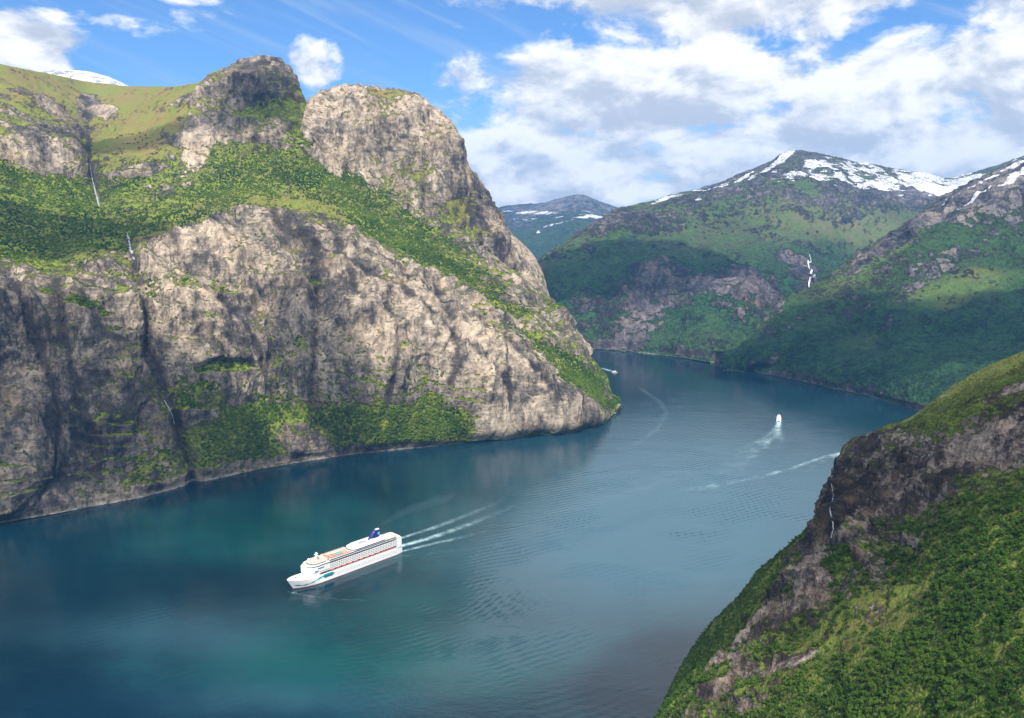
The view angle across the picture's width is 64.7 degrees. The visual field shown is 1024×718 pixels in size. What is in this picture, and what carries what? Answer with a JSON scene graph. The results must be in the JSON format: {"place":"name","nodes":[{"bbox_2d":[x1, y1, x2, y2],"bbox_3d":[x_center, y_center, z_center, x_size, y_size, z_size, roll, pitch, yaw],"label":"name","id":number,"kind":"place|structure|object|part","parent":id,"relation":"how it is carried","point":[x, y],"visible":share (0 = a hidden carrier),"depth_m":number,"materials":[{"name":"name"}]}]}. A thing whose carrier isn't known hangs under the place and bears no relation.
{"place":"outdoors","nodes":[
{"label":"outdoors","id":0,"kind":"place"},
{"bbox_2d":[44,70,127,85],"bbox_3d":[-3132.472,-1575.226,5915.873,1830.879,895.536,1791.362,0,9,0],"label":"snowy ridge","id":1,"kind":"structure","parent":0,"point":[87,76],"depth_m":5315.58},
{"bbox_2d":[0,55,622,522],"bbox_3d":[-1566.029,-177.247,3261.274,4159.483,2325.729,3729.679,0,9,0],"label":"mountain","id":2,"kind":"structure","parent":0,"point":[374,299],"depth_m":2300.35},
{"bbox_2d":[90,166,99,205],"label":"waterfall","id":3,"kind":"structure","parent":2,"relation":"on","point":[95,189],"depth_m":2827.11,"materials":[{"name":"white liquid"}]},
{"bbox_2d":[0,130,620,492],"bbox_3d":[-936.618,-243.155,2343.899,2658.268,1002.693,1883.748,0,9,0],"label":"wood","id":4,"kind":"object","parent":2,"relation":"on","point":[585,386],"visible":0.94,"depth_m":2628.60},
{"bbox_2d":[300,83,592,355],"bbox_3d":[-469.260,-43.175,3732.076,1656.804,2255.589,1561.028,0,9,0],"label":"rounded summit","id":5,"kind":"structure","parent":2,"relation":"attached to","point":[409,147],"depth_m":3009.14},
{"bbox_2d":[511,234,549,295],"bbox_3d":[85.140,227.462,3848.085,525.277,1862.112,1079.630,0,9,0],"label":"cliff rib","id":6,"kind":"object","parent":2,"relation":"attached to","point":[523,250],"visible":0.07,"depth_m":3502.98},
{"bbox_2d":[0,349,918,717],"bbox_3d":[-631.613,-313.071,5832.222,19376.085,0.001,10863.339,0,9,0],"label":"water","id":7,"kind":"structure","parent":0,"point":[614,563],"depth_m":1547.55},
{"bbox_2d":[287,528,401,588],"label":"cruise ship","id":8,"kind":"object","parent":7,"relation":"on","point":[375,546],"visible":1,"depth_m":1530.56,"materials":[{"name":"white paint"}]},
{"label":"lounge windows","id":9,"kind":"part","parent":8,"relation":"part of","materials":[{"name":"black glass"}]},
{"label":"aft house windows","id":10,"kind":"part","parent":8,"relation":"part of","materials":[{"name":"white glass"}]},
{"bbox_2d":[776,415,780,421],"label":"ferry","id":11,"kind":"object","parent":7,"relation":"on","point":[778,419],"visible":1,"depth_m":2696.99,"materials":[{"name":"white paint"}]},
{"bbox_2d":[0,0,1023,207],"label":"sky","id":12,"kind":"structure","parent":0,"point":[617,103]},
{"bbox_2d":[499,182,719,260],"bbox_3d":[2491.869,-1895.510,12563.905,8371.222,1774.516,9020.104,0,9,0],"label":"distant mountain","id":13,"kind":"structure","parent":0,"point":[538,230],"depth_m":11657.87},
{"bbox_2d":[538,150,1023,362],"bbox_3d":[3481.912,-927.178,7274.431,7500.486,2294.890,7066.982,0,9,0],"label":"mountain","id":14,"kind":"structure","parent":0,"point":[696,274],"depth_m":5110.83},
{"bbox_2d":[804,254,815,284],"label":"waterfall","id":15,"kind":"structure","parent":14,"relation":"on","point":[810,278],"depth_m":4831.23,"materials":[{"name":"white liquid"}]},
{"bbox_2d":[659,351,1023,717],"bbox_3d":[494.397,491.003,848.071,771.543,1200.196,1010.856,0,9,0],"label":"slope","id":16,"kind":"structure","parent":0,"point":[871,478],"depth_m":761.18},
{"bbox_2d":[815,652,821,659],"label":"birch tree","id":17,"kind":"object","parent":16,"relation":"on","point":[818,655],"visible":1,"depth_m":697.99,"materials":[{"name":"green plant"}]},
{"bbox_2d":[825,677,833,683],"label":"birch tree","id":18,"kind":"object","parent":16,"relation":"on","point":[829,679],"visible":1,"depth_m":664.52,"materials":[{"name":"green plant"}]},
{"bbox_2d":[829,475,833,537],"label":"waterfall","id":19,"kind":"structure","parent":16,"relation":"on","point":[830,511],"depth_m":838.69,"materials":[{"name":"white liquid"}]},
{"bbox_2d":[830,697,836,703],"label":"birch tree","id":20,"kind":"object","parent":16,"relation":"on","point":[833,699],"visible":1,"depth_m":634.13,"materials":[{"name":"green plant"}]},
{"bbox_2d":[652,353,1023,717],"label":"scrub","id":21,"kind":"object","parent":16,"relation":"on","point":[1018,641],"visible":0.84,"depth_m":667.22,"materials":[{"name":"green plant"}]},
{"bbox_2d":[837,703,843,711],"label":"birch tree","id":22,"kind":"object","parent":16,"relation":"on","point":[839,705],"visible":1,"depth_m":622.35,"materials":[{"name":"green plant"}]},
{"bbox_2d":[857,699,864,705],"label":"birch tree","id":23,"kind":"object","parent":16,"relation":"on","point":[860,702],"visible":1,"depth_m":595.08,"materials":[{"name":"green plant"}]},
{"bbox_2d":[858,664,865,669],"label":"birch tree","id":24,"kind":"object","parent":16,"relation":"on","point":[862,667],"visible":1,"depth_m":628.67,"materials":[{"name":"green plant"}]},
{"bbox_2d":[861,689,868,696],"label":"birch tree","id":25,"kind":"object","parent":16,"relation":"on","point":[864,693],"visible":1,"depth_m":603.81,"materials":[{"name":"green plant"}]},
{"bbox_2d":[865,707,871,713],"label":"birch tree","id":26,"kind":"object","parent":16,"relation":"on","point":[868,709],"visible":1,"depth_m":578.59,"materials":[{"name":"green plant"}]},
{"bbox_2d":[865,649,872,655],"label":"birch tree","id":27,"kind":"object","parent":16,"relation":"on","point":[868,652],"visible":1,"depth_m":641.70,"materials":[{"name":"green plant"}]},
{"bbox_2d":[868,682,876,687],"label":"birch tree","id":28,"kind":"object","parent":16,"relation":"on","point":[871,685],"visible":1,"depth_m":601.14,"materials":[{"name":"green plant"}]},
{"bbox_2d":[879,688,884,694],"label":"birch tree","id":29,"kind":"object","parent":16,"relation":"on","point":[881,690],"visible":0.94,"depth_m":584.69,"materials":[{"name":"green plant"}]},
{"bbox_2d":[880,642,885,649],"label":"birch tree","id":30,"kind":"object","parent":16,"relation":"on","point":[883,644],"visible":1,"depth_m":633.42,"materials":[{"name":"green plant"}]},
{"bbox_2d":[887,662,894,667],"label":"birch tree","id":31,"kind":"object","parent":16,"relation":"on","point":[891,664],"visible":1,"depth_m":607.23,"materials":[{"name":"green plant"}]},
{"bbox_2d":[888,674,895,681],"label":"birch tree","id":32,"kind":"object","parent":16,"relation":"on","point":[891,676],"visible":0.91,"depth_m":588.80,"materials":[{"name":"green plant"}]},
{"bbox_2d":[893,677,901,685],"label":"birch tree","id":33,"kind":"object","parent":16,"relation":"on","point":[898,680],"visible":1,"depth_m":568.87,"materials":[{"name":"green plant"}]},
{"bbox_2d":[903,657,909,664],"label":"birch tree","id":34,"kind":"object","parent":16,"relation":"on","point":[906,660],"visible":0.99,"depth_m":587.10,"materials":[{"name":"green plant"}]},
{"bbox_2d":[903,626,909,632],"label":"birch tree","id":35,"kind":"object","parent":16,"relation":"on","point":[906,628],"visible":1,"depth_m":629.04,"materials":[{"name":"green plant"}]},
{"bbox_2d":[908,604,914,611],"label":"birch tree","id":36,"kind":"object","parent":16,"relation":"on","point":[911,607],"visible":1,"depth_m":653.82,"materials":[{"name":"green plant"}]},
{"bbox_2d":[914,599,922,605],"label":"birch tree","id":37,"kind":"object","parent":16,"relation":"on","point":[919,601],"visible":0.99,"depth_m":650.82,"materials":[{"name":"green plant"}]},
{"bbox_2d":[915,657,923,663],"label":"birch tree","id":38,"kind":"object","parent":16,"relation":"on","point":[918,659],"visible":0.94,"depth_m":577.10,"materials":[{"name":"green plant"}]},
{"bbox_2d":[915,696,924,704],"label":"birch tree","id":39,"kind":"object","parent":16,"relation":"on","point":[919,699],"visible":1,"depth_m":540.51,"materials":[{"name":"green plant"}]},
{"bbox_2d":[926,668,934,676],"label":"birch tree","id":40,"kind":"object","parent":16,"relation":"on","point":[929,671],"visible":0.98,"depth_m":547.55,"materials":[{"name":"green plant"}]},
{"bbox_2d":[927,678,933,686],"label":"birch tree","id":41,"kind":"object","parent":16,"relation":"on","point":[931,682],"visible":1,"depth_m":541.97,"materials":[{"name":"green plant"}]},
{"bbox_2d":[930,676,939,681],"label":"birch tree","id":42,"kind":"object","parent":16,"relation":"on","point":[934,678],"visible":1,"depth_m":539.69,"materials":[{"name":"green plant"}]},
{"bbox_2d":[931,581,938,588],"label":"birch tree","id":43,"kind":"object","parent":16,"relation":"on","point":[934,583],"visible":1,"depth_m":645.02,"materials":[{"name":"green plant"}]},
{"bbox_2d":[934,684,939,692],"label":"birch tree","id":44,"kind":"object","parent":16,"relation":"on","point":[936,686],"visible":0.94,"depth_m":535.10,"materials":[{"name":"green plant"}]},
{"bbox_2d":[934,704,943,710],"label":"birch tree","id":45,"kind":"object","parent":16,"relation":"on","point":[938,706],"visible":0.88,"depth_m":511.44,"materials":[{"name":"green plant"}]},
{"bbox_2d":[935,662,944,668],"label":"birch tree","id":46,"kind":"object","parent":16,"relation":"on","point":[938,665],"visible":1,"depth_m":546.05,"materials":[{"name":"green plant"}]},
{"bbox_2d":[936,693,944,698],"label":"birch tree","id":47,"kind":"object","parent":16,"relation":"on","point":[939,695],"visible":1,"depth_m":519.52,"materials":[{"name":"green plant"}]},
{"bbox_2d":[939,711,946,717],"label":"birch tree","id":48,"kind":"object","parent":16,"relation":"on","point":[942,714],"visible":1,"depth_m":501.28,"materials":[{"name":"green plant"}]},
{"bbox_2d":[940,667,946,675],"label":"birch tree","id":49,"kind":"object","parent":16,"relation":"on","point":[942,671],"visible":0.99,"depth_m":540.54,"materials":[{"name":"green plant"}]},
{"bbox_2d":[941,704,948,712],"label":"birch tree","id":50,"kind":"object","parent":16,"relation":"on","point":[944,706],"visible":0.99,"depth_m":506.71,"materials":[{"name":"green plant"}]},
{"bbox_2d":[943,685,953,692],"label":"birch tree","id":51,"kind":"object","parent":16,"relation":"on","point":[948,689],"visible":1,"depth_m":516.26,"materials":[{"name":"green plant"}]},
{"bbox_2d":[945,677,952,683],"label":"birch tree","id":52,"kind":"object","parent":16,"relation":"on","point":[949,679],"visible":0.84,"depth_m":523.47,"materials":[{"name":"green plant"}]},
{"bbox_2d":[945,649,952,654],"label":"birch tree","id":53,"kind":"object","parent":16,"relation":"on","point":[947,651],"visible":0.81,"depth_m":549.17,"materials":[{"name":"green plant"}]},
{"bbox_2d":[948,630,955,639],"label":"birch tree","id":54,"kind":"object","parent":16,"relation":"on","point":[952,634],"visible":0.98,"depth_m":568.08,"materials":[{"name":"green plant"}]},
{"bbox_2d":[949,640,956,645],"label":"birch tree","id":55,"kind":"object","parent":16,"relation":"on","point":[953,642],"visible":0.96,"depth_m":558.92,"materials":[{"name":"green plant"}]},
{"bbox_2d":[949,651,958,660],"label":"birch tree","id":56,"kind":"object","parent":16,"relation":"on","point":[953,654],"visible":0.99,"depth_m":541.98,"materials":[{"name":"green plant"}]},
{"bbox_2d":[950,681,957,687],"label":"birch tree","id":57,"kind":"object","parent":16,"relation":"on","point":[955,685],"visible":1,"depth_m":518.48,"materials":[{"name":"green plant"}]},
{"bbox_2d":[950,673,958,679],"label":"birch tree","id":58,"kind":"object","parent":16,"relation":"on","point":[954,676],"visible":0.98,"depth_m":524.63,"materials":[{"name":"green plant"}]},
{"bbox_2d":[952,629,959,635],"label":"birch tree","id":59,"kind":"object","parent":16,"relation":"on","point":[955,631],"visible":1,"depth_m":565.56,"materials":[{"name":"green plant"}]},
{"bbox_2d":[956,660,965,667],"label":"birch tree","id":60,"kind":"object","parent":16,"relation":"on","point":[961,663],"visible":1,"depth_m":524.09,"materials":[{"name":"green plant"}]},
{"bbox_2d":[958,642,964,650],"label":"birch tree","id":61,"kind":"object","parent":16,"relation":"on","point":[960,646],"visible":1,"depth_m":539.65,"materials":[{"name":"green plant"}]},
{"bbox_2d":[960,612,968,619],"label":"birch tree","id":62,"kind":"object","parent":16,"relation":"on","point":[964,614],"visible":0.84,"depth_m":572.07,"materials":[{"name":"green plant"}]},
{"bbox_2d":[961,703,967,708],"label":"birch tree","id":63,"kind":"object","parent":16,"relation":"on","point":[963,705],"visible":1,"depth_m":491.37,"materials":[{"name":"green plant"}]},
{"bbox_2d":[960,606,970,612],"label":"birch tree","id":64,"kind":"object","parent":16,"relation":"on","point":[967,610],"visible":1,"depth_m":578.67,"materials":[{"name":"green plant"}]},
{"bbox_2d":[962,626,969,633],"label":"birch tree","id":65,"kind":"object","parent":16,"relation":"on","point":[964,630],"visible":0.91,"depth_m":557.37,"materials":[{"name":"green plant"}]},
{"bbox_2d":[964,589,971,598],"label":"birch tree","id":66,"kind":"object","parent":16,"relation":"on","point":[967,592],"visible":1,"depth_m":586.90,"materials":[{"name":"green plant"}]},
{"bbox_2d":[965,656,971,665],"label":"birch tree","id":67,"kind":"object","parent":16,"relation":"on","point":[967,660],"visible":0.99,"depth_m":524.28,"materials":[{"name":"green plant"}]},
{"bbox_2d":[966,619,974,624],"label":"birch tree","id":68,"kind":"object","parent":16,"relation":"on","point":[970,621],"visible":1,"depth_m":557.31,"materials":[{"name":"green plant"}]},
{"bbox_2d":[966,689,976,700],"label":"birch tree","id":69,"kind":"object","parent":16,"relation":"on","point":[969,692],"visible":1,"depth_m":492.78,"materials":[{"name":"green plant"}]},
{"bbox_2d":[968,648,974,654],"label":"birch tree","id":70,"kind":"object","parent":16,"relation":"on","point":[971,651],"visible":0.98,"depth_m":526.92,"materials":[{"name":"green plant"}]},
{"bbox_2d":[968,655,978,662],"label":"birch tree","id":71,"kind":"object","parent":16,"relation":"on","point":[971,658],"visible":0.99,"depth_m":522.24,"materials":[{"name":"green plant"}]},
{"bbox_2d":[969,594,979,599],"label":"birch tree","id":72,"kind":"object","parent":16,"relation":"on","point":[973,597],"visible":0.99,"depth_m":580.11,"materials":[{"name":"green plant"}]},
{"bbox_2d":[971,589,980,594],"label":"birch tree","id":73,"kind":"object","parent":16,"relation":"on","point":[976,591],"visible":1,"depth_m":583.34,"materials":[{"name":"green plant"}]},
{"bbox_2d":[973,677,980,685],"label":"birch tree","id":74,"kind":"object","parent":16,"relation":"on","point":[977,679],"visible":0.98,"depth_m":499.98,"materials":[{"name":"green plant"}]},
{"bbox_2d":[974,652,981,661],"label":"birch tree","id":75,"kind":"object","parent":16,"relation":"on","point":[977,655],"visible":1,"depth_m":521.29,"materials":[{"name":"green plant"}]},
{"bbox_2d":[975,577,982,583],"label":"birch tree","id":76,"kind":"object","parent":16,"relation":"on","point":[978,579],"visible":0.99,"depth_m":591.96,"materials":[{"name":"green plant"}]},
{"bbox_2d":[984,593,990,599],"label":"birch tree","id":77,"kind":"object","parent":16,"relation":"on","point":[988,597],"visible":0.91,"depth_m":569.07,"materials":[{"name":"green plant"}]},
{"bbox_2d":[985,653,992,660],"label":"birch tree","id":78,"kind":"object","parent":16,"relation":"on","point":[988,656],"visible":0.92,"depth_m":510.00,"materials":[{"name":"green plant"}]},
{"bbox_2d":[987,684,993,690],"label":"birch tree","id":79,"kind":"object","parent":16,"relation":"on","point":[990,687],"visible":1,"depth_m":483.40,"materials":[{"name":"green plant"}]},
{"bbox_2d":[987,660,996,666],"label":"birch tree","id":80,"kind":"object","parent":16,"relation":"on","point":[992,663],"visible":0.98,"depth_m":502.52,"materials":[{"name":"green plant"}]},
{"bbox_2d":[987,611,996,617],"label":"birch tree","id":81,"kind":"object","parent":16,"relation":"on","point":[992,614],"visible":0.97,"depth_m":546.73,"materials":[{"name":"green plant"}]},
{"bbox_2d":[989,670,994,678],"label":"birch tree","id":82,"kind":"object","parent":16,"relation":"on","point":[992,673],"visible":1,"depth_m":492.32,"materials":[{"name":"green plant"}]},
{"bbox_2d":[989,574,994,580],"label":"birch tree","id":83,"kind":"object","parent":16,"relation":"on","point":[992,578],"visible":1,"depth_m":582.96,"materials":[{"name":"green plant"}]},
{"bbox_2d":[987,689,997,698],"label":"birch tree","id":84,"kind":"object","parent":16,"relation":"on","point":[992,693],"visible":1,"depth_m":480.10,"materials":[{"name":"green plant"}]},
{"bbox_2d":[989,632,997,637],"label":"birch tree","id":85,"kind":"object","parent":16,"relation":"on","point":[993,634],"visible":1,"depth_m":517.90,"materials":[{"name":"green plant"}]},
{"bbox_2d":[990,593,997,602],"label":"birch tree","id":86,"kind":"object","parent":16,"relation":"on","point":[992,596],"visible":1,"depth_m":559.07,"materials":[{"name":"green plant"}]},
{"bbox_2d":[991,553,999,559],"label":"birch tree","id":87,"kind":"object","parent":16,"relation":"on","point":[995,556],"visible":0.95,"depth_m":604.72,"materials":[{"name":"green plant"}]},
{"bbox_2d":[992,695,998,702],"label":"birch tree","id":88,"kind":"object","parent":16,"relation":"on","point":[995,698],"visible":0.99,"depth_m":475.76,"materials":[{"name":"green plant"}]},
{"bbox_2d":[992,625,999,632],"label":"birch tree","id":89,"kind":"object","parent":16,"relation":"on","point":[996,627],"visible":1,"depth_m":524.15,"materials":[{"name":"green plant"}]},
{"bbox_2d":[993,708,1001,713],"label":"birch tree","id":90,"kind":"object","parent":16,"relation":"on","point":[997,710],"visible":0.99,"depth_m":470.24,"materials":[{"name":"green plant"}]},
{"bbox_2d":[996,617,1003,623],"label":"birch tree","id":91,"kind":"object","parent":16,"relation":"on","point":[1000,620],"visible":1,"depth_m":532.59,"materials":[{"name":"green plant"}]},
{"bbox_2d":[996,544,1003,549],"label":"birch tree","id":92,"kind":"object","parent":16,"relation":"on","point":[999,546],"visible":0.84,"depth_m":618.88,"materials":[{"name":"green plant"}]},
{"bbox_2d":[998,591,1008,598],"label":"birch tree","id":93,"kind":"object","parent":16,"relation":"on","point":[1002,593],"visible":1,"depth_m":556.51,"materials":[{"name":"green plant"}]},
{"bbox_2d":[998,697,1010,705],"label":"birch tree","id":94,"kind":"object","parent":16,"relation":"on","point":[1005,700],"visible":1,"depth_m":470.30,"materials":[{"name":"green plant"}]},
{"bbox_2d":[1001,548,1009,554],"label":"birch tree","id":95,"kind":"object","parent":16,"relation":"on","point":[1004,552],"visible":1,"depth_m":602.21,"materials":[{"name":"green plant"}]},
{"bbox_2d":[1003,623,1009,629],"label":"birch tree","id":96,"kind":"object","parent":16,"relation":"on","point":[1006,625],"visible":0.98,"depth_m":519.18,"materials":[{"name":"green plant"}]},
{"bbox_2d":[1001,686,1012,696],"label":"birch tree","id":97,"kind":"object","parent":16,"relation":"on","point":[1009,690],"visible":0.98,"depth_m":473.93,"materials":[{"name":"green plant"}]},
{"bbox_2d":[1003,676,1012,684],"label":"birch tree","id":98,"kind":"object","parent":16,"relation":"on","point":[1007,679],"visible":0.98,"depth_m":478.68,"materials":[{"name":"green plant"}]},
{"bbox_2d":[1004,669,1011,676],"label":"birch tree","id":99,"kind":"object","parent":16,"relation":"on","point":[1007,672],"visible":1,"depth_m":482.16,"materials":[{"name":"green plant"}]},
{"bbox_2d":[1005,571,1012,579],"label":"birch tree","id":100,"kind":"object","parent":16,"relation":"on","point":[1010,576],"visible":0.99,"depth_m":575.85,"materials":[{"name":"green plant"}]},
{"bbox_2d":[1004,628,1013,635],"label":"birch tree","id":101,"kind":"object","parent":16,"relation":"on","point":[1010,632],"visible":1,"depth_m":513.15,"materials":[{"name":"green plant"}]},
{"bbox_2d":[1005,651,1015,658],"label":"birch tree","id":102,"kind":"object","parent":16,"relation":"on","point":[1009,655],"visible":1,"depth_m":490.98,"materials":[{"name":"green plant"}]},
{"bbox_2d":[1006,614,1014,620],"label":"birch tree","id":103,"kind":"object","parent":16,"relation":"on","point":[1010,617],"visible":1,"depth_m":525.75,"materials":[{"name":"green plant"}]},
{"bbox_2d":[1009,677,1016,683],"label":"birch tree","id":104,"kind":"object","parent":16,"relation":"on","point":[1013,680],"visible":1,"depth_m":474.99,"materials":[{"name":"green plant"}]},
{"bbox_2d":[1014,620,1020,627],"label":"birch tree","id":105,"kind":"object","parent":16,"relation":"on","point":[1016,623],"visible":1,"depth_m":517.41,"materials":[{"name":"green plant"}]},
{"bbox_2d":[1013,695,1021,701],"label":"birch tree","id":106,"kind":"object","parent":16,"relation":"on","point":[1015,698],"visible":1,"depth_m":464.45,"materials":[{"name":"green plant"}]},
{"bbox_2d":[1013,713,1023,717],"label":"birch tree","id":107,"kind":"object","parent":16,"relation":"on","point":[1018,716],"visible":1,"depth_m":456.88,"materials":[{"name":"green plant"}]},
{"bbox_2d":[1016,542,1023,548],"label":"birch tree","id":108,"kind":"object","parent":16,"relation":"on","point":[1019,545],"visible":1,"depth_m":597.03,"materials":[{"name":"green plant"}]},
{"bbox_2d":[709,158,1023,410],"bbox_3d":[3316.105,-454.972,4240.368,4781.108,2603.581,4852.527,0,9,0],"label":"spur","id":109,"kind":"structure","parent":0,"point":[921,310],"depth_m":3554.95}
]}

